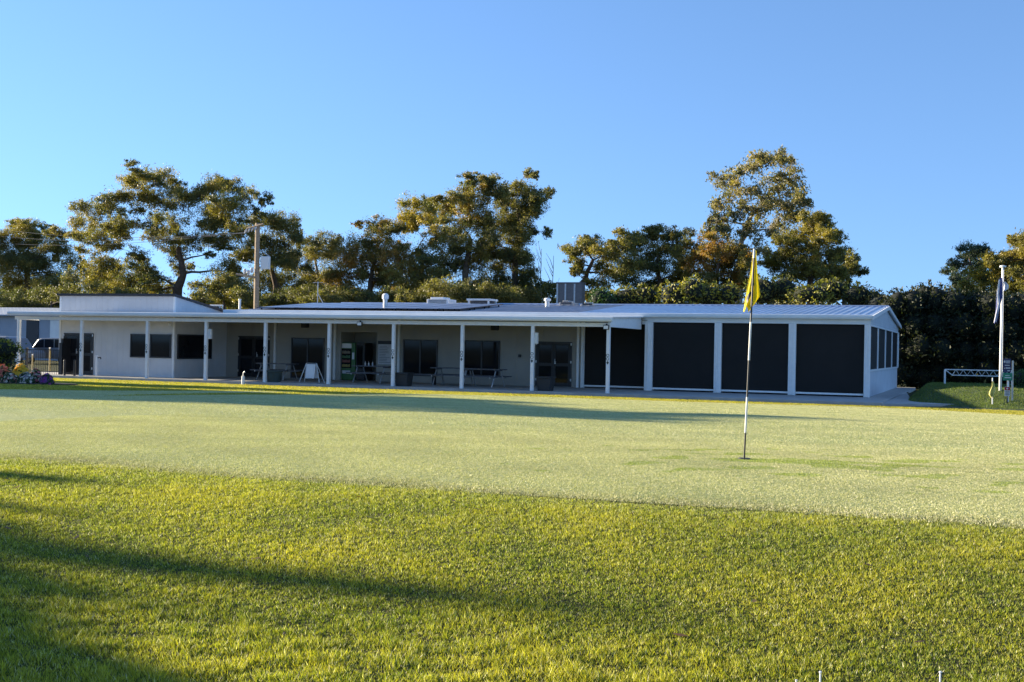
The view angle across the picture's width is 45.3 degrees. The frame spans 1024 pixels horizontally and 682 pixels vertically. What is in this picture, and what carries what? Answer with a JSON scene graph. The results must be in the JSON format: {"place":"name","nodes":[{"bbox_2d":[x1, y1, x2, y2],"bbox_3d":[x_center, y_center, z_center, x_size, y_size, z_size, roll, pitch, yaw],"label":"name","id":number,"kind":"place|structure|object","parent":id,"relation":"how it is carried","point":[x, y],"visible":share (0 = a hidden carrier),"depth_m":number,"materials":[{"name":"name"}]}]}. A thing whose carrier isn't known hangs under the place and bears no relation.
{"place":"outdoors","nodes":[
{"label":"outdoors","id":0,"kind":"place"},
{"bbox_2d":[356,343,372,380],"bbox_3d":[-6.702,0.935,55.661,0.446,1.700,0.770,1,0,21],"label":"door","id":1,"kind":"structure","parent":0,"point":[364,352],"depth_m":55.36,"materials":[{"name":"black glass"}]},
{"bbox_2d":[41,372,915,405],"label":"patio","id":2,"kind":"structure","parent":0,"point":[879,399],"depth_m":48.15,"materials":[{"name":"concrete"}]},
{"bbox_2d":[95,355,100,375],"bbox_3d":[-18.451,1.088,54.779,0.324,0.928,0.120,1,0,21],"label":"bollard","id":3,"kind":"object","parent":2,"relation":"on","point":[96,365],"visible":1,"depth_m":54.77,"materials":[{"name":"white metal"}]},
{"bbox_2d":[267,370,282,381],"bbox_3d":[-9.863,1.459,50.919,0.720,0.480,0.713,1,0,21],"label":"planter tub","id":4,"kind":"object","parent":2,"relation":"on","point":[274,375],"visible":0.99,"depth_m":50.66,"materials":[{"name":"grey concrete"}]},
{"bbox_2d":[250,363,302,380],"bbox_3d":[-10.225,1.331,53.472,1.750,0.732,1.600,1,0,20],"label":"picnic table","id":5,"kind":"object","parent":2,"relation":"on","point":[284,370],"visible":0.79,"depth_m":53.25,"materials":[{"name":"wood"}]},
{"bbox_2d":[299,363,324,382],"bbox_3d":[-8.381,1.327,51.464,0.991,0.820,0.447,1,0,21],"label":"sandwich board","id":6,"kind":"object","parent":2,"relation":"on","point":[311,370],"visible":0.95,"depth_m":51.36,"materials":[{"name":"white paint"}]},
{"bbox_2d":[341,342,355,379],"bbox_3d":[-7.294,0.925,55.867,0.742,1.700,0.772,1,0,21],"label":"vending machine","id":7,"kind":"object","parent":2,"relation":"on","point":[348,355],"visible":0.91,"depth_m":55.50,"materials":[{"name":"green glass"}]},
{"bbox_2d":[346,365,395,383],"bbox_3d":[-5.834,1.408,51.777,1.750,0.732,1.600,1,0,23],"label":"picnic table","id":8,"kind":"object","parent":2,"relation":"on","point":[378,373],"visible":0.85,"depth_m":51.48,"materials":[{"name":"metal"}]},
{"bbox_2d":[395,372,414,385],"bbox_3d":[-4.304,1.527,48.881,0.640,0.540,0.640,1,0,21],"label":"square tub","id":9,"kind":"object","parent":2,"relation":"on","point":[403,378],"visible":1,"depth_m":48.65,"materials":[{"name":"grey plastic"}]},
{"bbox_2d":[426,367,472,384],"bbox_3d":[-2.440,1.469,50.789,1.750,0.732,1.600,1,0,18],"label":"picnic table","id":10,"kind":"object","parent":2,"relation":"on","point":[441,374],"visible":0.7,"depth_m":50.67,"materials":[{"name":"metal"}]},
{"bbox_2d":[7,293,901,397],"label":"clubhouse","id":11,"kind":"structure","parent":2,"relation":"on","point":[828,349],"depth_m":52.04,"materials":[{"name":"white paint"}]},
{"bbox_2d":[59,338,70,374],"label":"gate","id":12,"kind":"structure","parent":11,"relation":"attached to","point":[64,348],"depth_m":55.62,"materials":[{"name":"black metal"}]},
{"bbox_2d":[63,333,93,374],"bbox_3d":[-19.734,0.577,55.807,1.683,1.871,0.100,1,0,21],"label":"door","id":13,"kind":"structure","parent":11,"relation":"in","point":[75,337],"depth_m":55.73,"materials":[{"name":"black metal"}]},
{"bbox_2d":[130,334,171,357],"bbox_3d":[-16.018,0.219,54.406,2.177,1.051,0.048,1,0,21],"label":"window","id":14,"kind":"structure","parent":11,"relation":"in","point":[159,344],"depth_m":54.37,"materials":[{"name":"black glass"}]},
{"bbox_2d":[177,334,211,358],"bbox_3d":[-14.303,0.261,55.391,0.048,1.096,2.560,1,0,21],"label":"window","id":15,"kind":"structure","parent":11,"relation":"in","point":[189,346],"depth_m":55.17,"materials":[{"name":"black glass"}]},
{"bbox_2d":[237,336,269,376],"bbox_3d":[-12.032,0.721,57.122,1.713,1.896,0.100,1,0,21],"label":"door","id":16,"kind":"structure","parent":11,"relation":"in","point":[250,348],"depth_m":57.20,"materials":[{"name":"black glass"}]},
{"bbox_2d":[290,338,324,378],"bbox_3d":[-9.348,0.786,56.114,1.721,1.859,0.048,1,0,21],"label":"sliding door","id":17,"kind":"structure","parent":11,"relation":"in","point":[303,350],"depth_m":56.15,"materials":[{"name":"glass"}]},
{"bbox_2d":[315,306,349,309],"bbox_3d":[-8.159,-1.490,56.191,0.995,0.142,1.680,1,4,21],"label":"solar panel","id":18,"kind":"object","parent":11,"relation":"on","point":[329,307],"visible":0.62,"depth_m":55.59,"materials":[{"name":"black glass"}]},
{"bbox_2d":[335,306,370,309],"bbox_3d":[-7.203,-1.474,55.822,0.995,0.142,1.680,1,4,21],"label":"solar panel","id":19,"kind":"object","parent":11,"relation":"on","point":[350,307],"visible":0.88,"depth_m":55.36,"materials":[{"name":"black glass"}]},
{"bbox_2d":[355,306,390,310],"bbox_3d":[-6.247,-1.457,55.453,0.995,0.142,1.680,1,4,21],"label":"solar panel","id":20,"kind":"object","parent":11,"relation":"on","point":[371,307],"visible":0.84,"depth_m":55.08,"materials":[{"name":"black glass"}]},
{"bbox_2d":[378,341,391,363],"bbox_3d":[-5.649,0.516,54.685,0.721,1.042,0.058,1,0,21],"label":"notice board","id":21,"kind":"object","parent":11,"relation":"attached to","point":[384,352],"visible":0.95,"depth_m":54.67,"materials":[{"name":"paper"}]},
{"bbox_2d":[382,293,388,309],"bbox_3d":[-5.775,-1.777,55.975,0.308,0.800,0.300,1,0,21],"label":"roof vent","id":22,"kind":"object","parent":11,"relation":"on","point":[385,297],"visible":0.93,"depth_m":55.88,"materials":[{"name":"metal"}]},
{"bbox_2d":[402,339,437,375],"bbox_3d":[-4.046,0.738,54.069,1.674,1.600,0.048,1,0,21],"label":"window","id":23,"kind":"structure","parent":11,"relation":"in","point":[418,355],"depth_m":54.05,"materials":[{"name":"black glass"}]},
{"bbox_2d":[427,297,455,303],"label":"roof unit","id":24,"kind":"structure","parent":11,"relation":"on","point":[439,300],"depth_m":60.57,"materials":[{"name":"white paint"}]},
{"bbox_2d":[439,307,474,311],"bbox_3d":[-2.423,-1.390,53.978,0.995,0.142,1.680,1,4,21],"label":"solar panel","id":25,"kind":"object","parent":11,"relation":"on","point":[455,308],"visible":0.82,"depth_m":53.34,"materials":[{"name":"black glass"}]},
{"bbox_2d":[464,340,499,375],"bbox_3d":[-1.313,0.751,53.015,1.688,1.549,0.048,1,0,21],"label":"window","id":26,"kind":"structure","parent":11,"relation":"in","point":[481,354],"depth_m":52.99,"materials":[{"name":"black glass"}]},
{"bbox_2d":[467,299,497,303],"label":"roof unit","id":27,"kind":"structure","parent":11,"relation":"on","point":[481,301],"depth_m":59.83,"materials":[{"name":"white paint"}]},
{"bbox_2d":[535,341,571,386],"bbox_3d":[1.743,0.970,51.806,1.622,1.879,0.100,1,0,21],"label":"door","id":28,"kind":"structure","parent":11,"relation":"in","point":[553,359],"depth_m":51.79,"materials":[{"name":"black glass"}]},
{"bbox_2d":[559,300,579,305],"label":"roof unit","id":29,"kind":"structure","parent":11,"relation":"on","point":[566,303],"depth_m":58.38,"materials":[{"name":"metal"}]},
{"bbox_2d":[556,282,585,303],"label":"rooftop vent unit","id":30,"kind":"object","parent":11,"relation":"on","point":[574,292],"visible":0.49,"depth_m":80.72,"materials":[{"name":"metal"}]},
{"bbox_2d":[870,327,878,369],"bbox_3d":[14.195,0.283,48.325,0.110,1.656,3.999,1,0,21],"label":"side window","id":31,"kind":"structure","parent":11,"relation":"in","point":[874,331],"depth_m":48.82,"materials":[{"name":"black glass"}]},
{"bbox_2d":[878,329,885,368],"bbox_3d":[15.637,0.331,52.064,0.110,1.656,3.999,1,0,21],"label":"side window","id":32,"kind":"structure","parent":11,"relation":"in","point":[882,333],"depth_m":52.25,"materials":[{"name":"black glass"}]},
{"bbox_2d":[885,331,891,367],"bbox_3d":[17.079,0.378,55.803,0.110,1.656,3.999,1,0,21],"label":"side window","id":33,"kind":"structure","parent":11,"relation":"in","point":[888,361],"depth_m":56.00,"materials":[{"name":"black glass"}]},
{"bbox_2d":[892,332,897,366],"bbox_3d":[18.521,0.425,59.542,0.110,1.656,4.000,1,0,21],"label":"side window","id":34,"kind":"structure","parent":11,"relation":"in","point":[894,335],"depth_m":59.75,"materials":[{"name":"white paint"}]},
{"bbox_2d":[455,368,511,387],"bbox_3d":[-1.141,1.488,49.537,1.750,0.732,1.600,1,0,25],"label":"picnic table","id":35,"kind":"object","parent":2,"relation":"on","point":[490,376],"visible":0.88,"depth_m":49.38,"materials":[{"name":"metal"}]},
{"bbox_2d":[535,376,555,390],"bbox_3d":[1.276,1.624,46.727,0.640,0.540,0.640,1,0,21],"label":"square tub","id":36,"kind":"object","parent":2,"relation":"on","point":[545,383],"visible":1,"depth_m":46.50,"materials":[{"name":"grey concrete"}]},
{"bbox_2d":[0,360,1023,681],"bbox_3d":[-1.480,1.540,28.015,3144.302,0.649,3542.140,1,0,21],"label":"ground","id":37,"kind":"structure","parent":0,"point":[50,366],"depth_m":6.91,"materials":[{"name":"green plant"}]},
{"bbox_2d":[0,338,27,369],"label":"shrub","id":38,"kind":"object","parent":37,"relation":"on","point":[8,350],"visible":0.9,"depth_m":44.98,"materials":[{"name":"green plant"}]},
{"bbox_2d":[0,336,44,363],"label":"parked car","id":39,"kind":"object","parent":37,"relation":"on","point":[24,340],"visible":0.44,"depth_m":82.80,"materials":[{"name":"white metal"}]},
{"bbox_2d":[0,307,59,360],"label":"shed","id":40,"kind":"structure","parent":37,"relation":"on","point":[33,331],"depth_m":96.81,"materials":[{"name":"metal"}]},
{"bbox_2d":[26,320,38,346],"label":"door","id":41,"kind":"structure","parent":40,"relation":"in","point":[32,326],"depth_m":96.62,"materials":[{"name":"grey metal"}]},
{"bbox_2d":[50,320,58,337],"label":"door","id":42,"kind":"structure","parent":40,"relation":"in","point":[54,324],"depth_m":95.85,"materials":[{"name":"paint"}]},
{"bbox_2d":[9,348,58,373],"bbox_3d":[-23.011,0.957,56.586,5.616,1.331,0.100,1,0,21],"label":"fence","id":43,"kind":"object","parent":37,"relation":"on","point":[26,360],"visible":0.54,"depth_m":56.01,"materials":[{"name":"black metal"}]},
{"bbox_2d":[0,382,77,384],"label":"garden bed","id":44,"kind":"object","parent":37,"relation":"on","point":[42,384],"visible":0.4,"depth_m":38.78,"materials":[{"name":"soil"}]},
{"bbox_2d":[0,364,11,380],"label":"flowering plant","id":45,"kind":"object","parent":44,"relation":"on","point":[4,369],"visible":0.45,"depth_m":40.56,"materials":[{"name":"orange plant"}]},
{"bbox_2d":[0,372,17,382],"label":"flowering plant","id":46,"kind":"object","parent":44,"relation":"on","point":[9,377],"visible":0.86,"depth_m":39.11,"materials":[{"name":"white plant"}]},
{"bbox_2d":[12,363,29,375],"bbox_3d":[-16.210,1.096,40.576,0.724,0.713,0.614,1,0,21],"label":"flowering plant","id":47,"kind":"object","parent":44,"relation":"on","point":[19,369],"visible":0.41,"depth_m":40.43,"materials":[{"name":"yellow plant"}]},
{"bbox_2d":[16,372,35,382],"bbox_3d":[-15.411,1.202,38.978,0.668,0.462,0.530,1,0,21],"label":"flowering plant","id":48,"kind":"object","parent":44,"relation":"on","point":[25,377],"visible":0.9,"depth_m":38.82,"materials":[{"name":"white plant"}]},
{"bbox_2d":[31,368,41,382],"bbox_3d":[-15.359,1.162,39.596,0.553,0.578,0.468,1,0,21],"label":"flowering plant","id":49,"kind":"object","parent":44,"relation":"on","point":[36,374],"visible":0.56,"depth_m":39.47,"materials":[{"name":"pink plant"}]},
{"bbox_2d":[39,373,54,384],"bbox_3d":[-14.738,1.226,38.941,0.554,0.433,0.467,1,0,21],"label":"flowering plant","id":50,"kind":"object","parent":44,"relation":"on","point":[46,378],"visible":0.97,"depth_m":38.80,"materials":[{"name":"purple plant"}]},
{"bbox_2d":[0,282,83,307],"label":"bushy gum","id":51,"kind":"object","parent":37,"relation":"on","point":[47,299],"visible":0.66,"depth_m":105.64,"materials":[{"name":"green plant"}]},
{"bbox_2d":[28,338,58,362],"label":"parked car","id":52,"kind":"object","parent":37,"relation":"on","point":[46,343],"visible":0.18,"depth_m":83.76,"materials":[{"name":"silver metal"}]},
{"bbox_2d":[0,217,90,306],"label":"gum tree","id":53,"kind":"object","parent":37,"relation":"on","point":[23,261],"visible":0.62,"depth_m":119.54,"materials":[{"name":"green plant"}]},
{"bbox_2d":[57,264,114,306],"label":"gum tree","id":54,"kind":"object","parent":37,"relation":"on","point":[88,283],"visible":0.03,"depth_m":122.97,"materials":[{"name":"green plant"}]},
{"bbox_2d":[109,283,189,297],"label":"bushy gum","id":55,"kind":"object","parent":37,"relation":"on","point":[138,290],"visible":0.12,"depth_m":94.82,"materials":[{"name":"green plant"}]},
{"bbox_2d":[48,159,274,307],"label":"gum tree","id":56,"kind":"object","parent":37,"relation":"on","point":[216,210],"visible":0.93,"depth_m":97.73,"materials":[{"name":"green plant"}]},
{"bbox_2d":[187,269,262,309],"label":"bushy gum","id":57,"kind":"object","parent":37,"relation":"on","point":[231,291],"visible":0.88,"depth_m":91.28,"materials":[{"name":"green plant"}]},
{"bbox_2d":[187,208,314,309],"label":"gum tree","id":58,"kind":"object","parent":37,"relation":"on","point":[285,256],"visible":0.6,"depth_m":99.41,"materials":[{"name":"green plant"}]},
{"bbox_2d":[236,223,269,308],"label":"utility pole","id":59,"kind":"object","parent":37,"relation":"on","point":[265,262],"visible":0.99,"depth_m":78.72,"materials":[{"name":"wood"}]},
{"bbox_2d":[0,229,244,237],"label":"power line","id":60,"kind":"object","parent":59,"relation":"attached to","point":[136,237],"visible":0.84,"depth_m":86.90,"materials":[{"name":"black metal"}]},
{"bbox_2d":[2,232,247,240],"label":"power line","id":61,"kind":"object","parent":59,"relation":"attached to","point":[121,240],"visible":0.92,"depth_m":96.44,"materials":[{"name":"black metal"}]},
{"bbox_2d":[5,231,250,244],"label":"power line","id":62,"kind":"object","parent":59,"relation":"attached to","point":[141,242],"visible":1,"depth_m":91.11,"materials":[{"name":"black metal"}]},
{"bbox_2d":[259,282,327,306],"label":"bushy gum","id":63,"kind":"object","parent":37,"relation":"on","point":[289,297],"visible":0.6,"depth_m":87.85,"materials":[{"name":"green plant"}]},
{"bbox_2d":[284,227,345,295],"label":"gum tree","id":64,"kind":"object","parent":37,"relation":"on","point":[313,252],"visible":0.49,"depth_m":106.16,"materials":[{"name":"green plant"}]},
{"bbox_2d":[308,282,396,302],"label":"bushy gum","id":65,"kind":"object","parent":37,"relation":"on","point":[344,294],"visible":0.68,"depth_m":86.12,"materials":[{"name":"green plant"}]},
{"bbox_2d":[320,212,416,302],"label":"gum tree","id":66,"kind":"object","parent":37,"relation":"on","point":[376,254],"visible":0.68,"depth_m":95.51,"materials":[{"name":"green plant"}]},
{"bbox_2d":[390,189,447,296],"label":"gum tree","id":67,"kind":"object","parent":37,"relation":"on","point":[426,216],"visible":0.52,"depth_m":99.42,"materials":[{"name":"green plant"}]},
{"bbox_2d":[377,169,510,302],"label":"gum tree","id":68,"kind":"object","parent":37,"relation":"on","point":[459,243],"visible":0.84,"depth_m":90.47,"materials":[{"name":"green plant"}]},
{"bbox_2d":[390,274,506,302],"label":"bushy gum","id":69,"kind":"object","parent":37,"relation":"on","point":[463,293],"visible":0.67,"depth_m":82.79,"materials":[{"name":"green plant"}]},
{"bbox_2d":[3,275,956,361],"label":"distant woods","id":70,"kind":"object","parent":37,"relation":"on","point":[790,300],"visible":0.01,"depth_m":120.73,"materials":[{"name":"green plant"}]},
{"bbox_2d":[5,476,978,658],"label":"fallen leaves","id":71,"kind":"object","parent":37,"relation":"on","point":[678,634],"visible":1,"depth_m":7.34,"materials":[{"name":"brown plant"}]},
{"bbox_2d":[472,279,550,302],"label":"bushy gum","id":72,"kind":"object","parent":37,"relation":"on","point":[515,295],"visible":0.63,"depth_m":82.94,"materials":[{"name":"green plant"}]},
{"bbox_2d":[0,378,1023,414],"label":"collar grass","id":73,"kind":"structure","parent":37,"relation":"on","point":[110,385],"depth_m":41.61,"materials":[{"name":"green plant"}]},
{"bbox_2d":[0,389,1023,523],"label":"putting green","id":74,"kind":"object","parent":37,"relation":"on","point":[29,416],"visible":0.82,"depth_m":14.53,"materials":[{"name":"green plant"}]},
{"bbox_2d":[0,413,1023,528],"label":"green turf","id":75,"kind":"structure","parent":74,"relation":"on","point":[304,436],"depth_m":11.83,"materials":[{"name":"green plant"}]},
{"bbox_2d":[0,389,1023,464],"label":"green turf","id":76,"kind":"structure","parent":74,"relation":"on","point":[877,410],"depth_m":24.45,"materials":[{"name":"green plant"}]},
{"bbox_3d":[2.375,1.213,12.560,0.124,0.033,0.124,1,0,21],"label":"hole","id":77,"kind":"object","parent":74,"relation":"in","visible":0},
{"bbox_2d":[743,249,759,457],"bbox_3d":[2.448,0.135,12.563,0.171,2.153,0.061,1,0,2],"label":"golf flag","id":78,"kind":"object","parent":77,"relation":"in","point":[752,294],"visible":1,"depth_m":12.56,"materials":[{"name":"yellow metal"}]},
{"bbox_2d":[469,166,557,301],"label":"gum tree","id":79,"kind":"object","parent":37,"relation":"on","point":[518,228],"visible":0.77,"depth_m":93.39,"materials":[{"name":"green plant"}]},
{"bbox_2d":[527,277,556,302],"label":"gum tree","id":80,"kind":"object","parent":37,"relation":"on","point":[547,288],"visible":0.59,"depth_m":87.11,"materials":[{"name":"green plant"}]},
{"bbox_2d":[557,225,647,301],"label":"gum tree","id":81,"kind":"object","parent":37,"relation":"on","point":[591,247],"visible":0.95,"depth_m":82.53,"materials":[{"name":"green plant"}]},
{"bbox_2d":[586,287,620,303],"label":"bush","id":82,"kind":"object","parent":37,"relation":"on","point":[599,296],"visible":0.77,"depth_m":70.97,"materials":[{"name":"green plant"}]},
{"bbox_2d":[611,282,659,303],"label":"bush","id":83,"kind":"object","parent":37,"relation":"on","point":[645,295],"visible":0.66,"depth_m":71.31,"materials":[{"name":"green plant"}]},
{"bbox_2d":[607,223,696,303],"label":"gum tree","id":84,"kind":"object","parent":37,"relation":"on","point":[656,264],"visible":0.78,"depth_m":89.67,"materials":[{"name":"green plant"}]},
{"bbox_2d":[654,273,707,303],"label":"bush","id":85,"kind":"object","parent":37,"relation":"on","point":[689,292],"visible":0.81,"depth_m":69.81,"materials":[{"name":"green plant"}]},
{"bbox_2d":[673,231,762,303],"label":"gum tree","id":86,"kind":"object","parent":37,"relation":"on","point":[717,257],"visible":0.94,"depth_m":80.17,"materials":[{"name":"green plant"}]},
{"bbox_2d":[697,279,744,303],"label":"bush","id":87,"kind":"object","parent":37,"relation":"on","point":[726,294],"visible":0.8,"depth_m":69.56,"materials":[{"name":"green plant"}]},
{"bbox_2d":[697,146,814,303],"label":"gum tree","id":88,"kind":"object","parent":37,"relation":"on","point":[798,198],"visible":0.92,"depth_m":88.26,"materials":[{"name":"green plant"}]},
{"bbox_2d":[739,273,801,304],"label":"bush","id":89,"kind":"object","parent":37,"relation":"on","point":[772,290],"visible":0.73,"depth_m":68.70,"materials":[{"name":"green plant"}]},
{"bbox_2d":[757,208,852,304],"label":"gum tree","id":90,"kind":"object","parent":37,"relation":"on","point":[816,265],"visible":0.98,"depth_m":80.00,"materials":[{"name":"green plant"}]},
{"bbox_2d":[784,275,849,304],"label":"bush","id":91,"kind":"object","parent":37,"relation":"on","point":[827,290],"visible":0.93,"depth_m":67.07,"materials":[{"name":"green plant"}]},
{"bbox_2d":[827,242,869,304],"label":"gum tree","id":92,"kind":"object","parent":37,"relation":"on","point":[852,264],"visible":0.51,"depth_m":83.03,"materials":[{"name":"green plant"}]},
{"bbox_2d":[838,281,886,304],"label":"bush","id":93,"kind":"object","parent":37,"relation":"on","point":[854,294],"visible":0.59,"depth_m":66.79,"materials":[{"name":"green plant"}]},
{"bbox_2d":[882,392,952,406],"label":"footpath","id":94,"kind":"structure","parent":37,"relation":"on","point":[902,400],"depth_m":42.24,"materials":[{"name":"concrete"}]},
{"bbox_2d":[863,279,1023,387],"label":"hedge","id":95,"kind":"object","parent":37,"relation":"on","point":[958,316],"visible":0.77,"depth_m":63.23,"materials":[{"name":"green plant"}]},
{"bbox_2d":[908,381,1023,409],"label":"grass mound","id":96,"kind":"object","parent":37,"relation":"on","point":[981,401],"depth_m":42.70,"materials":[{"name":"green plant"}]},
{"bbox_2d":[944,369,1011,383],"bbox_3d":[18.031,1.498,47.502,2.499,0.775,0.070,1,0,21],"label":"lattice frame","id":97,"kind":"object","parent":96,"relation":"on","point":[945,370],"visible":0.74,"depth_m":47.62,"materials":[{"name":"white paint"}]},
{"bbox_2d":[989,378,994,403],"bbox_3d":[16.230,1.688,41.497,0.206,0.894,0.099,1,0,-21],"label":"flag","id":98,"kind":"object","parent":96,"relation":"on","point":[991,391],"visible":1,"depth_m":41.48,"materials":[{"name":"yellow fabric"}]},
{"bbox_2d":[999,265,1005,390],"bbox_3d":[17.315,-0.135,43.415,0.220,5.089,0.214,1,0,21],"label":"flagpole","id":99,"kind":"object","parent":96,"relation":"on","point":[1001,346],"visible":0.93,"depth_m":43.38,"materials":[{"name":"white metal"}]},
{"bbox_2d":[994,278,1008,323],"bbox_3d":[17.262,-1.418,43.309,0.528,1.628,0.088,1,0,-1],"label":"pole flag","id":100,"kind":"object","parent":99,"relation":"attached to","point":[1001,285],"visible":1,"depth_m":43.30,"materials":[{"name":"blue fabric"}]},
{"bbox_2d":[1004,387,1009,403],"bbox_3d":[16.772,1.910,41.581,0.182,0.718,0.087,1,0,21],"label":"notice sign","id":101,"kind":"object","parent":96,"relation":"on","point":[1007,391],"visible":0.96,"depth_m":41.56,"materials":[{"name":"metal"}]},
{"bbox_2d":[1013,369,1023,387],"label":"hedge","id":102,"kind":"object","parent":96,"relation":"on","point":[1018,380],"visible":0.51,"depth_m":44.55,"materials":[{"name":"green plant"}]},
{"bbox_2d":[938,239,994,338],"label":"gum tree","id":103,"kind":"object","parent":37,"relation":"on","point":[969,255],"visible":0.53,"depth_m":86.04,"materials":[{"name":"green plant"}]},
{"bbox_2d":[953,248,1023,295],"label":"gum tree","id":104,"kind":"object","parent":37,"relation":"on","point":[982,277],"visible":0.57,"depth_m":75.54,"materials":[{"name":"green plant"}]},
{"bbox_2d":[990,227,1023,297],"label":"gum tree","id":105,"kind":"object","parent":37,"relation":"on","point":[1012,256],"visible":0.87,"depth_m":73.65,"materials":[{"name":"green plant"}]},
{"bbox_2d":[1003,373,1011,401],"bbox_3d":[16.859,1.679,41.783,0.297,1.185,0.102,1,0,21],"label":"direction sign","id":106,"kind":"object","parent":37,"relation":"on","point":[1007,376],"visible":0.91,"depth_m":41.76,"materials":[{"name":"metal"}]},
{"bbox_2d":[1003,358,1013,400],"bbox_3d":[16.952,1.438,41.943,0.351,1.673,0.086,1,0,9],"label":"information sign","id":107,"kind":"object","parent":37,"relation":"on","point":[1006,365],"visible":0.96,"depth_m":41.91,"materials":[{"name":"metal"}]},
{"bbox_2d":[0,0,1023,307],"label":"sky","id":108,"kind":"structure","parent":0,"point":[903,119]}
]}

